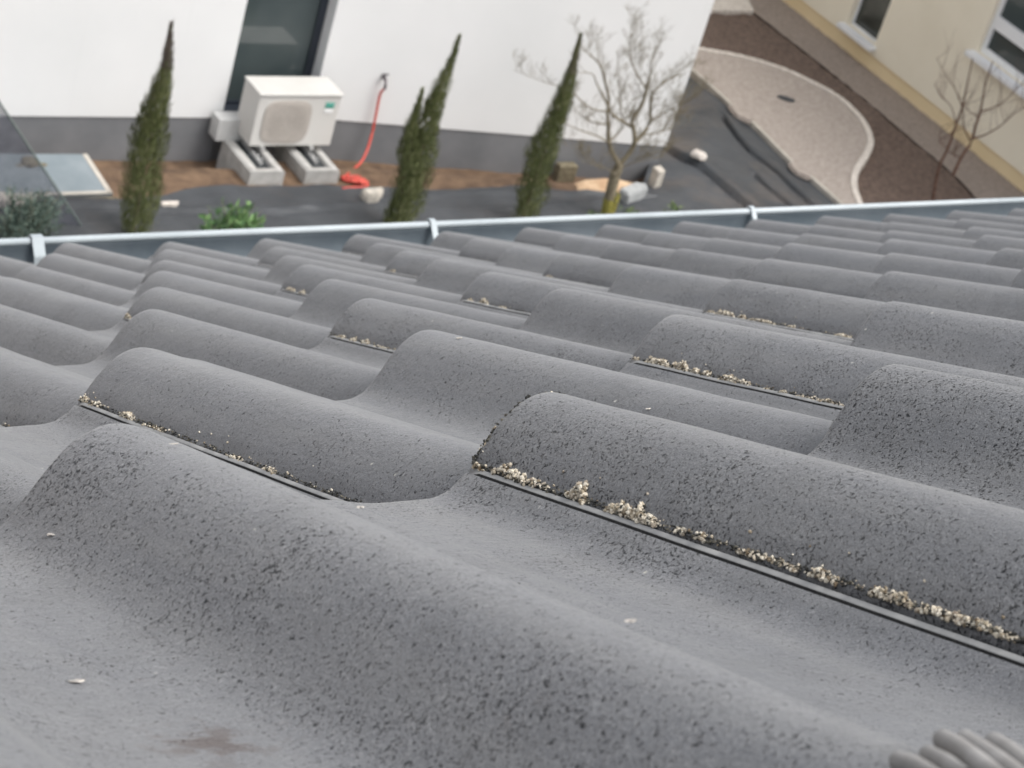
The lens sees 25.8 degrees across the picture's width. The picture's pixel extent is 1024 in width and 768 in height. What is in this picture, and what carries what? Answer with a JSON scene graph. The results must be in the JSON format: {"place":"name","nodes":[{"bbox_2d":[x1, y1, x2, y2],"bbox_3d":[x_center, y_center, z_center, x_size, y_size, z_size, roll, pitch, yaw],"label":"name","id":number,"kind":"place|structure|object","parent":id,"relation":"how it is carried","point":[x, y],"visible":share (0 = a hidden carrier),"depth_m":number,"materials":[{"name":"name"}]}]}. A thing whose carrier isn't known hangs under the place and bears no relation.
{"place":"outdoors","nodes":[
{"label":"outdoors","id":0,"kind":"place"},
{"bbox_2d":[92,12,975,198],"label":"ground","id":1,"kind":"structure","parent":0,"point":[179,175],"depth_m":20.21,"materials":[{"name":"brown soil"}]},
{"bbox_2d":[0,154,118,198],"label":"light well cover","id":2,"kind":"object","parent":1,"relation":"on","point":[75,175],"visible":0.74,"depth_m":18.66,"materials":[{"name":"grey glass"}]},
{"bbox_2d":[16,156,47,167],"bbox_3d":[-4.033,-1.845,18.689,0.314,0.122,0.153,-5,37,-33],"label":"round stone","id":3,"kind":"object","parent":2,"relation":"on","point":[43,164],"visible":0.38,"depth_m":18.64,"materials":[{"name":"grey stone"}]},
{"bbox_2d":[118,17,176,232],"bbox_3d":[-2.857,-1.992,17.755,0.419,2.016,0.426,11,31,-11],"label":"cypress","id":4,"kind":"object","parent":1,"relation":"on","point":[152,116],"visible":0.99,"depth_m":17.77,"materials":[{"name":"green plant"}]},
{"bbox_2d":[215,139,284,185],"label":"support block","id":5,"kind":"structure","parent":1,"relation":"on","point":[252,165],"depth_m":19.70,"materials":[{"name":"concrete"}]},
{"bbox_2d":[209,111,243,140],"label":"step block","id":6,"kind":"structure","parent":5,"relation":"on","point":[224,125],"depth_m":19.82,"materials":[{"name":"white concrete"}]},
{"bbox_2d":[273,145,339,183],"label":"support block","id":7,"kind":"structure","parent":1,"relation":"on","point":[305,164],"depth_m":19.97,"materials":[{"name":"concrete"}]},
{"bbox_2d":[237,76,343,150],"bbox_3d":[-1.974,-2.415,19.919,0.875,0.557,0.380,-5,37,-33],"label":"outdoor unit","id":8,"kind":"object","parent":7,"relation":"on","point":[287,111],"visible":1,"depth_m":19.75,"materials":[{"name":"white metal"}]},
{"bbox_2d":[0,184,657,238],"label":"weed membrane","id":9,"kind":"object","parent":1,"relation":"on","point":[298,206],"visible":0.06,"depth_m":19.46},
{"bbox_2d":[0,192,21,208],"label":"pebble","id":10,"kind":"object","parent":9,"relation":"on","point":[6,200],"visible":0.22,"depth_m":17.98,"materials":[{"name":"stone"}]},
{"bbox_2d":[0,184,71,238],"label":"grey shrub","id":11,"kind":"object","parent":9,"relation":"on","point":[37,219],"visible":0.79,"depth_m":17.41,"materials":[{"name":"green plant"}]},
{"bbox_2d":[0,102,81,227],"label":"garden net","id":12,"kind":"object","parent":9,"relation":"on","point":[74,216],"visible":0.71,"depth_m":17.56,"materials":[{"name":"plastic"}]},
{"bbox_2d":[160,201,178,206],"bbox_3d":[-2.872,-1.504,18.763,0.174,0.054,0.067,-5,37,-33],"label":"paving stub","id":13,"kind":"object","parent":9,"relation":"on","point":[169,203],"visible":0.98,"depth_m":18.74,"materials":[{"name":"stone"}]},
{"bbox_2d":[194,197,266,229],"bbox_3d":[-2.288,-1.213,18.232,0.707,0.598,0.554,-5,37,-33],"label":"laurel shrub","id":14,"kind":"object","parent":9,"relation":"on","point":[233,220],"visible":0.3,"depth_m":18.19,"materials":[{"name":"green plant"}]},
{"bbox_2d":[360,187,383,202],"bbox_3d":[-1.228,-1.675,19.841,0.238,0.104,0.159,-5,37,-33],"label":"stone block","id":15,"kind":"object","parent":9,"relation":"on","point":[370,195],"depth_m":19.78,"materials":[{"name":"beige stone"}]},
{"bbox_2d":[513,1,716,213],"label":"bare tree","id":16,"kind":"object","parent":9,"relation":"on","point":[609,204],"visible":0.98,"depth_m":20.27,"materials":[{"name":"brown plant"}]},
{"bbox_2d":[618,182,647,203],"bbox_3d":[1.156,-1.826,21.322,0.160,0.123,0.382,35,35,28],"label":"grey block","id":17,"kind":"object","parent":9,"relation":"on","point":[634,192],"depth_m":21.24,"materials":[{"name":"grey stone"}]},
{"bbox_2d":[0,0,714,180],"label":"white house","id":18,"kind":"structure","parent":1,"relation":"on","point":[75,76],"depth_m":20.29,"materials":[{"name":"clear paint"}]},
{"bbox_2d":[381,74,388,89],"bbox_3d":[-1.168,-2.778,20.454,0.064,0.133,0.102,-5,37,-33],"label":"garden tap","id":19,"kind":"object","parent":18,"relation":"attached to","point":[385,81],"visible":1,"depth_m":20.43,"materials":[{"name":"silver metal"}]},
{"bbox_2d":[341,89,384,188],"bbox_3d":[-1.358,-2.193,20.221,0.264,0.720,1.026,12,31,-10],"label":"garden hose","id":20,"kind":"object","parent":19,"relation":"hanging from","point":[357,179],"visible":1,"depth_m":20.18,"materials":[{"name":"red rubber"}]},
{"bbox_2d":[383,33,461,222],"bbox_3d":[-0.758,-2.112,19.071,0.401,1.985,0.406,21,30,6],"label":"cypress","id":21,"kind":"object","parent":1,"relation":"on","point":[416,144],"visible":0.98,"depth_m":19.05,"materials":[{"name":"green plant"}]},
{"bbox_2d":[510,31,583,217],"bbox_3d":[0.338,-2.225,19.788,0.383,2.018,0.380,-5,37,-33],"label":"cypress","id":22,"kind":"object","parent":1,"relation":"on","point":[551,128],"visible":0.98,"depth_m":19.78,"materials":[{"name":"green plant"}]},
{"bbox_2d":[552,162,577,181],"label":"stone block","id":23,"kind":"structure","parent":1,"relation":"on","point":[564,171],"depth_m":21.69,"materials":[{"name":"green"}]},
{"bbox_2d":[574,178,632,192],"bbox_3d":[0.928,-1.891,21.539,0.912,0.200,0.414,-5,37,-33],"label":"sand heap","id":24,"kind":"object","parent":1,"relation":"on","point":[600,184],"visible":0.47,"depth_m":21.37,"materials":[{"name":"beige sand"}]},
{"bbox_2d":[618,203,639,212],"bbox_3d":[1.107,-1.527,20.725,0.254,0.299,0.271,-5,37,-33],"label":"weed","id":25,"kind":"object","parent":1,"relation":"on","point":[631,208],"visible":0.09,"depth_m":20.72,"materials":[{"name":"green plant"}]},
{"bbox_2d":[660,201,682,211],"bbox_3d":[1.487,-1.552,20.941,0.269,0.352,0.227,-5,37,-33],"label":"weed","id":26,"kind":"object","parent":1,"relation":"on","point":[675,207],"visible":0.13,"depth_m":20.90,"materials":[{"name":"green plant"}]},
{"bbox_2d":[628,77,835,212],"bbox_3d":[1.561,-2.212,22.163,3.404,0.222,4.180,-5,37,-33],"label":"weed membrane beside path","id":27,"kind":"object","parent":1,"relation":"on","point":[742,165],"visible":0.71,"depth_m":22.25,"materials":[{"name":"grey fabric"}]},
{"bbox_2d":[648,166,664,187],"bbox_3d":[1.400,-1.991,21.641,0.102,0.221,0.134,-5,37,-33],"label":"stone","id":28,"kind":"object","parent":27,"relation":"on","point":[656,176],"visible":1,"depth_m":21.59,"materials":[{"name":"stone"}]},
{"bbox_2d":[690,149,706,160],"bbox_3d":[1.854,-2.277,22.120,0.172,0.075,0.113,15,30,-4],"label":"white stone","id":29,"kind":"object","parent":27,"relation":"on","point":[699,154],"visible":1,"depth_m":22.09,"materials":[{"name":"white stone"}]},
{"bbox_2d":[728,101,753,124],"bbox_3d":[2.400,-2.852,23.474,0.220,0.059,0.471,3,33,-23],"label":"edge stone","id":30,"kind":"object","parent":27,"relation":"on","point":[739,111],"visible":1,"depth_m":23.42,"materials":[{"name":"beige stone"}]},
{"bbox_2d":[788,161,810,180],"bbox_3d":[2.904,-2.153,22.590,0.175,0.058,0.352,-5,37,-33],"label":"edge stone","id":31,"kind":"object","parent":27,"relation":"on","point":[799,170],"visible":1,"depth_m":22.55,"materials":[{"name":"beige stone"}]},
{"bbox_2d":[689,68,843,204],"bbox_3d":[2.704,-2.369,23.002,0.118,0.192,3.764,-3,36,-31],"label":"path edge board","id":32,"kind":"object","parent":1,"relation":"on","point":[775,147],"visible":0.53,"depth_m":23.08,"materials":[{"name":"beige concrete"}]},
{"bbox_2d":[698,47,873,203],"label":"kerb","id":33,"kind":"structure","parent":1,"relation":"on","point":[860,163],"depth_m":24.25,"materials":[{"name":"concrete"}]},
{"bbox_2d":[699,13,974,203],"bbox_3d":[3.259,-2.844,24.018,2.111,0.036,5.276,-5,37,-33],"label":"mulch bed","id":34,"kind":"object","parent":1,"relation":"on","point":[900,166],"visible":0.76,"depth_m":24.26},
{"bbox_2d":[931,30,1023,200],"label":"bare shrub","id":35,"kind":"object","parent":34,"relation":"on","point":[963,104],"visible":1,"depth_m":22.49,"materials":[{"name":"brown plant"}]},
{"bbox_2d":[749,0,1023,198],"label":"gravel strip","id":36,"kind":"object","parent":1,"relation":"on","point":[977,176],"visible":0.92,"depth_m":25.02,"materials":[{"name":"beige gravel"}]},
{"bbox_2d":[782,0,1023,191],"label":"cream house","id":37,"kind":"structure","parent":1,"relation":"on","point":[900,47],"depth_m":24.58,"materials":[{"name":"beige paint"}]},
{"bbox_2d":[836,0,890,51],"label":"window","id":38,"kind":"structure","parent":37,"relation":"in","point":[869,15],"depth_m":25.73,"materials":[{"name":"white glass"}]},
{"bbox_2d":[964,0,1023,98],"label":"window","id":39,"kind":"structure","parent":37,"relation":"in","point":[1004,40],"depth_m":23.91,"materials":[{"name":"white glass"}]},
{"bbox_3d":[-0.031,3.103,4.225,6.800,9.218,2.582,-5,37,-33],"label":"tiled house","id":40,"kind":"object","parent":1,"relation":"on","visible":0},
{"bbox_2d":[0,304,129,365],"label":"concrete tile","id":41,"kind":"object","parent":40,"relation":"on","point":[43,339],"visible":0.18,"depth_m":1.46,"materials":[{"name":"grey concrete"}]},
{"bbox_2d":[0,243,155,277],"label":"concrete tile","id":42,"kind":"object","parent":40,"relation":"on","point":[11,268],"visible":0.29,"depth_m":2.86,"materials":[{"name":"grey concrete"}]},
{"bbox_2d":[15,266,142,305],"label":"concrete tile","id":43,"kind":"object","parent":40,"relation":"on","point":[100,292],"visible":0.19,"depth_m":2.20,"materials":[{"name":"grey concrete"}]},
{"bbox_2d":[0,271,307,330],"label":"concrete tile","id":44,"kind":"object","parent":40,"relation":"on","point":[81,312],"visible":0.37,"depth_m":1.88,"materials":[{"name":"grey concrete"}]},
{"bbox_2d":[36,249,272,290],"bbox_3d":[-0.326,-0.113,2.577,0.318,0.080,0.429,-5,6,-33],"label":"concrete tile","id":45,"kind":"object","parent":40,"relation":"on","point":[102,273],"visible":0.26,"depth_m":2.59,"materials":[{"name":"grey concrete"}]},
{"bbox_2d":[0,401,343,525],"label":"concrete tile","id":46,"kind":"object","parent":40,"relation":"on","point":[29,454],"visible":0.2,"depth_m":0.89,"materials":[{"name":"grey concrete"}]},
{"bbox_2d":[0,309,394,426],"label":"concrete tile","id":47,"kind":"object","parent":40,"relation":"on","point":[37,392],"visible":0.32,"depth_m":1.18,"materials":[{"name":"grey concrete"}]},
{"bbox_2d":[153,239,362,266],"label":"concrete tile","id":48,"kind":"object","parent":40,"relation":"on","point":[258,251],"visible":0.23,"depth_m":3.05,"materials":[{"name":"grey concrete"}]},
{"bbox_2d":[141,255,418,295],"bbox_3d":[-0.149,-0.090,2.306,0.318,0.080,0.429,-5,6,-33],"label":"concrete tile","id":49,"kind":"object","parent":40,"relation":"on","point":[278,274],"visible":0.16,"depth_m":2.35,"materials":[{"name":"grey concrete"}]},
{"bbox_2d":[124,279,530,349],"bbox_3d":[-0.048,-0.031,1.602,0.318,0.080,0.420,-5,6,-33],"label":"concrete tile","id":50,"kind":"object","parent":40,"relation":"on","point":[310,323],"visible":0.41,"depth_m":1.64,"materials":[{"name":"grey concrete"}]},
{"bbox_2d":[258,243,495,272],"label":"concrete tile","id":51,"kind":"object","parent":40,"relation":"on","point":[377,257],"visible":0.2,"depth_m":2.81,"materials":[{"name":"grey concrete"}]},
{"bbox_2d":[281,259,608,303],"bbox_3d":[0.028,-0.071,2.033,0.318,0.080,0.429,-5,6,-33],"label":"concrete tile","id":52,"kind":"object","parent":40,"relation":"on","point":[446,280],"visible":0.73,"depth_m":2.10,"materials":[{"name":"grey concrete"}]},
{"bbox_2d":[341,231,551,255],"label":"concrete tile","id":53,"kind":"object","parent":40,"relation":"on","point":[449,243],"visible":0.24,"depth_m":3.24,"materials":[{"name":"grey concrete"}]},
{"bbox_2d":[78,330,842,502],"bbox_3d":[0.056,0.027,0.896,0.318,0.080,0.420,-5,6,-33],"label":"concrete tile","id":54,"kind":"object","parent":40,"relation":"on","point":[422,414],"visible":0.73,"depth_m":0.91,"materials":[{"name":"grey concrete"}]},
{"bbox_2d":[385,246,562,276],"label":"concrete tile","id":55,"kind":"object","parent":40,"relation":"on","point":[536,262],"visible":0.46,"depth_m":2.56,"materials":[{"name":"grey concrete"}]},
{"bbox_2d":[0,423,1023,767],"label":"concrete tile","id":56,"kind":"object","parent":40,"relation":"on","point":[178,605],"visible":0.99,"depth_m":0.50,"materials":[{"name":"grey concrete"}]},
{"bbox_2d":[67,679,84,682],"bbox_3d":[-0.096,0.066,0.494,0.004,0.001,0.002,-4,5,-25],"label":"flake","id":57,"kind":"object","parent":56,"relation":"on","point":[77,680],"visible":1,"depth_m":0.49,"materials":[{"name":"stone"}]},
{"bbox_2d":[625,619,635,622],"bbox_3d":[0.023,0.046,0.439,0.002,0.001,0.003,2,6,42],"label":"flake","id":58,"kind":"object","parent":56,"relation":"on","point":[630,620],"visible":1,"depth_m":0.44,"materials":[{"name":"stone"}]},
{"bbox_2d":[889,729,1023,767],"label":"ribbed closure","id":59,"kind":"object","parent":56,"relation":"on","point":[964,749],"visible":1,"depth_m":0.35,"materials":[{"name":"grey plastic"}]},
{"bbox_2d":[0,197,1023,264],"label":"gutter","id":60,"kind":"object","parent":40,"relation":"attached to","point":[35,249],"visible":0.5,"depth_m":3.51,"materials":[{"name":"metal"}]},
{"bbox_2d":[459,235,613,262],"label":"concrete tile","id":61,"kind":"object","parent":40,"relation":"on","point":[485,250],"visible":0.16,"depth_m":2.99,"materials":[{"name":"grey concrete"}]},
{"bbox_2d":[513,225,652,247],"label":"concrete tile","id":62,"kind":"object","parent":40,"relation":"on","point":[539,237],"visible":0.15,"depth_m":3.42,"materials":[{"name":"grey concrete"}]},
{"bbox_2d":[329,288,852,371],"bbox_3d":[0.130,-0.012,1.330,0.318,0.080,0.420,-5,6,-33],"label":"concrete tile","id":63,"kind":"object","parent":40,"relation":"on","point":[601,331],"visible":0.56,"depth_m":1.40,"materials":[{"name":"grey concrete"}]},
{"bbox_2d":[460,265,729,312],"bbox_3d":[0.203,-0.050,1.766,0.318,0.080,0.421,-5,6,-33],"label":"concrete tile","id":64,"kind":"object","parent":40,"relation":"on","point":[672,289],"visible":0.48,"depth_m":1.84,"materials":[{"name":"grey concrete"}]},
{"bbox_2d":[543,248,761,287],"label":"concrete tile","id":65,"kind":"object","parent":40,"relation":"on","point":[587,270],"visible":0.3,"depth_m":2.27,"materials":[{"name":"grey concrete"}]},
{"bbox_2d":[600,238,781,267],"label":"concrete tile","id":66,"kind":"object","parent":40,"relation":"on","point":[646,255],"visible":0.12,"depth_m":2.71,"materials":[{"name":"grey concrete"}]},
{"bbox_2d":[640,228,798,250],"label":"concrete tile","id":67,"kind":"object","parent":40,"relation":"on","point":[667,240],"visible":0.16,"depth_m":3.14,"materials":[{"name":"grey concrete"}]},
{"bbox_2d":[671,219,811,238],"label":"concrete tile","id":68,"kind":"object","parent":40,"relation":"on","point":[699,230],"visible":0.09,"depth_m":3.58,"materials":[{"name":"grey concrete"}]},
{"bbox_2d":[471,364,1023,656],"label":"concrete tile","id":69,"kind":"object","parent":40,"relation":"on","point":[898,489],"visible":1,"depth_m":0.63,"materials":[{"name":"grey concrete"}]},
{"bbox_2d":[630,301,1023,406],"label":"concrete tile","id":70,"kind":"object","parent":40,"relation":"on","point":[979,346],"visible":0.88,"depth_m":1.12,"materials":[{"name":"grey concrete"}]},
{"bbox_2d":[703,271,1023,338],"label":"concrete tile","id":71,"kind":"object","parent":40,"relation":"on","point":[819,312],"visible":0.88,"depth_m":1.55,"materials":[{"name":"grey concrete"}]},
{"bbox_2d":[746,253,1020,298],"bbox_3d":[0.455,-0.071,1.926,0.318,0.080,0.420,-4,6,-33],"label":"concrete tile","id":72,"kind":"object","parent":40,"relation":"on","point":[840,281],"visible":0.25,"depth_m":1.99,"materials":[{"name":"grey concrete"}]},
{"bbox_2d":[773,239,995,272],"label":"concrete tile","id":73,"kind":"object","parent":40,"relation":"on","point":[834,258],"visible":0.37,"depth_m":2.42,"materials":[{"name":"grey concrete"}]},
{"bbox_2d":[793,230,976,253],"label":"concrete tile","id":74,"kind":"object","parent":40,"relation":"on","point":[841,243],"visible":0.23,"depth_m":2.86,"materials":[{"name":"grey concrete"}]},
{"bbox_2d":[805,222,965,241],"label":"concrete tile","id":75,"kind":"object","parent":40,"relation":"on","point":[850,233],"visible":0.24,"depth_m":3.29,"materials":[{"name":"grey concrete"}]},
{"bbox_2d":[815,214,956,231],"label":"concrete tile","id":76,"kind":"object","parent":40,"relation":"on","point":[862,224],"visible":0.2,"depth_m":3.73,"materials":[{"name":"grey concrete"}]},
{"bbox_2d":[945,208,1023,224],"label":"concrete tile","id":77,"kind":"object","parent":40,"relation":"on","point":[1015,216],"visible":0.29,"depth_m":3.87,"materials":[{"name":"grey concrete"}]},
{"bbox_2d":[951,219,1023,231],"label":"concrete tile","id":78,"kind":"object","parent":40,"relation":"on","point":[963,224],"visible":0.37,"depth_m":3.44,"materials":[{"name":"grey concrete"}]},
{"bbox_2d":[961,227,1023,239],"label":"concrete tile","id":79,"kind":"object","parent":40,"relation":"on","point":[973,233],"visible":0.34,"depth_m":3.02,"materials":[{"name":"grey concrete"}]},
{"bbox_2d":[971,235,1023,251],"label":"concrete tile","id":80,"kind":"object","parent":40,"relation":"on","point":[991,243],"visible":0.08,"depth_m":2.59,"materials":[{"name":"grey concrete"}]},
{"bbox_2d":[987,248,1023,269],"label":"concrete tile","id":81,"kind":"object","parent":40,"relation":"on","point":[1009,258],"visible":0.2,"depth_m":2.17,"materials":[{"name":"grey concrete"}]},
{"bbox_2d":[1010,268,1023,288],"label":"concrete tile","id":82,"kind":"object","parent":40,"relation":"on","point":[1018,281],"visible":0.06,"depth_m":1.74,"materials":[{"name":"grey concrete"}]},
{"bbox_2d":[710,0,753,14],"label":"paving","id":83,"kind":"structure","parent":0,"point":[729,7],"depth_m":26.14,"materials":[{"name":"stone"}]},
{"bbox_2d":[693,50,866,203],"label":"path","id":84,"kind":"structure","parent":0,"point":[818,134],"depth_m":23.82,"materials":[{"name":"beige gravel"}]},
{"bbox_2d":[777,95,794,101],"bbox_3d":[2.961,-3.085,24.086,0.211,0.042,0.075,17,30,-1],"label":"dark scrap","id":85,"kind":"object","parent":84,"relation":"on","point":[786,98],"visible":1,"depth_m":24.07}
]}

